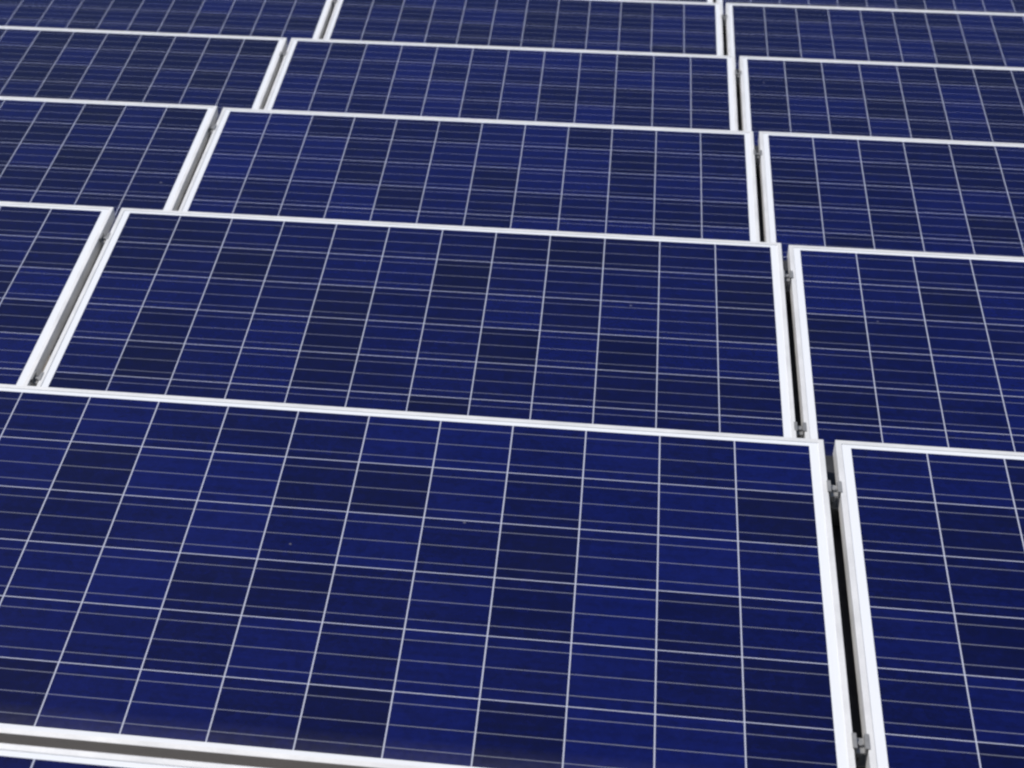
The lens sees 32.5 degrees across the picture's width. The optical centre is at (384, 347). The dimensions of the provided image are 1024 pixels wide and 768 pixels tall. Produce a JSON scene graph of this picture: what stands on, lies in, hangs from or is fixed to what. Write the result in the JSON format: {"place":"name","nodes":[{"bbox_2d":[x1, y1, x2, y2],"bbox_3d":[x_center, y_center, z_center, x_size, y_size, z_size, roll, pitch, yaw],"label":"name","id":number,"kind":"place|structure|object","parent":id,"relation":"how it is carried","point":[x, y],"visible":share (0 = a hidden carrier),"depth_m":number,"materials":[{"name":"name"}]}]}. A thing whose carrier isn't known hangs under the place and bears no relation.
{"place":"outdoors","nodes":[
{"label":"outdoors","id":0,"kind":"place"},
{"bbox_2d":[42,264,94,371],"bbox_3d":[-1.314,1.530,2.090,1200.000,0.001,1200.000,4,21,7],"label":"ground","id":1,"kind":"structure","parent":0,"point":[68,317],"depth_m":6.40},
{"bbox_2d":[30,232,806,437],"bbox_3d":[-0.871,0.074,5.008,12.049,0.657,1.069,4,21,7],"label":"mounting rack","id":2,"kind":"object","parent":1,"relation":"on","point":[798,427],"visible":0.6,"depth_m":4.77,"materials":[{"name":"metal"}]},
{"bbox_2d":[0,201,114,385],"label":"solar panel","id":3,"kind":"object","parent":2,"relation":"in","point":[49,253],"visible":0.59,"depth_m":5.02,"materials":[{"name":"glass"}]},
{"bbox_2d":[37,208,796,437],"bbox_3d":[0.107,-0.052,4.786,1.956,0.042,0.992,4,37,7],"label":"solar panel","id":4,"kind":"object","parent":2,"relation":"in","point":[677,333],"visible":0.68,"depth_m":4.78,"materials":[{"name":"glass"}]},
{"bbox_2d":[787,245,1023,455],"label":"solar panel","id":5,"kind":"object","parent":2,"relation":"in","point":[910,348],"visible":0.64,"depth_m":4.64,"materials":[{"name":"glass"}]},
{"bbox_2d":[177,120,764,241],"bbox_3d":[-0.682,-0.410,6.288,12.049,0.657,1.069,4,21,7],"label":"mounting rack","id":6,"kind":"object","parent":1,"relation":"on","point":[757,153],"visible":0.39,"depth_m":6.20,"materials":[{"name":"metal"}]},
{"bbox_2d":[0,96,217,243],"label":"solar panel","id":7,"kind":"object","parent":6,"relation":"in","point":[117,156],"visible":0.67,"depth_m":6.32,"materials":[{"name":"glass"}]},
{"bbox_2d":[179,108,759,241],"bbox_3d":[0.295,-0.533,6.065,1.956,0.040,0.992,4,37,7],"label":"solar panel","id":8,"kind":"object","parent":6,"relation":"in","point":[633,180],"visible":0.68,"depth_m":6.14,"materials":[{"name":"glass"}]},
{"bbox_2d":[758,131,1023,259],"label":"solar panel","id":9,"kind":"object","parent":6,"relation":"in","point":[905,194],"visible":0.67,"depth_m":5.97,"materials":[{"name":"glass"}]},
{"bbox_2d":[263,50,741,130],"bbox_3d":[-0.493,-0.895,7.568,12.049,0.657,1.069,4,21,7],"label":"mounting rack","id":10,"kind":"object","parent":1,"relation":"on","point":[737,77],"visible":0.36,"depth_m":7.49,"materials":[{"name":"metal"}]},
{"bbox_2d":[0,26,286,119],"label":"solar panel","id":11,"kind":"object","parent":10,"relation":"in","point":[221,72],"visible":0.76,"depth_m":7.67,"materials":[{"name":"glass"}]},
{"bbox_2d":[264,38,737,130],"bbox_3d":[0.484,-1.019,7.347,1.956,0.041,0.992,4,37,7],"label":"solar panel","id":12,"kind":"object","parent":10,"relation":"in","point":[667,90],"visible":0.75,"depth_m":7.46,"materials":[{"name":"glass"}]},
{"bbox_2d":[739,56,1023,145],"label":"solar panel","id":13,"kind":"object","parent":10,"relation":"in","point":[900,100],"visible":0.72,"depth_m":7.27,"materials":[{"name":"glass"}]},
{"bbox_2d":[322,0,726,55],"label":"mounting rack","id":14,"kind":"object","parent":1,"relation":"on","point":[723,16],"visible":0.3,"depth_m":8.78,"materials":[{"name":"metal"}]},
{"bbox_2d":[0,0,334,49],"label":"solar panel","id":15,"kind":"object","parent":14,"relation":"in","point":[290,19],"visible":0.39,"depth_m":8.92,"materials":[{"name":"glass"}]},
{"bbox_2d":[323,0,723,55],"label":"solar panel","id":16,"kind":"object","parent":14,"relation":"in","point":[674,27],"visible":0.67,"depth_m":8.75,"materials":[{"name":"glass"}]},
{"bbox_2d":[725,3,1023,68],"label":"solar panel","id":17,"kind":"object","parent":14,"relation":"in","point":[893,35],"visible":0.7,"depth_m":8.56,"materials":[{"name":"glass"}]},
{"bbox_2d":[825,456,869,767],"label":"mounting rack","id":18,"kind":"object","parent":1,"relation":"on","point":[861,745],"visible":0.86,"depth_m":3.43,"materials":[{"name":"metal"}]},
{"bbox_2d":[0,384,855,767],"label":"solar panel","id":19,"kind":"object","parent":18,"relation":"in","point":[244,582],"visible":1,"depth_m":3.41,"materials":[{"name":"glass"}]},
{"bbox_2d":[833,440,1023,767],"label":"solar panel","id":20,"kind":"object","parent":18,"relation":"in","point":[933,544],"visible":1,"depth_m":3.35,"materials":[{"name":"glass"}]},
{"bbox_3d":[-1.252,1.050,2.430,12.049,0.657,1.069,4,21,7],"label":"mounting rack","id":21,"kind":"object","parent":1,"relation":"on","visible":0},
{"bbox_2d":[0,743,259,767],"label":"solar panel","id":22,"kind":"object","parent":21,"relation":"in","point":[17,756],"visible":1,"depth_m":2.61,"materials":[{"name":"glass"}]},
{"bbox_3d":[-0.114,-1.864,10.129,12.049,0.657,1.069,4,21,7],"label":"mounting rack","id":23,"kind":"object","parent":1,"relation":"on","visible":0},
{"bbox_2d":[655,0,712,2],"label":"solar panel","id":24,"kind":"object","parent":23,"relation":"in","point":[709,1],"visible":0.07,"depth_m":9.78,"materials":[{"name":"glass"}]},
{"bbox_2d":[716,0,1023,13],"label":"solar panel","id":25,"kind":"object","parent":23,"relation":"in","point":[1004,6],"visible":0.18,"depth_m":9.68,"materials":[{"name":"glass"}]}
]}

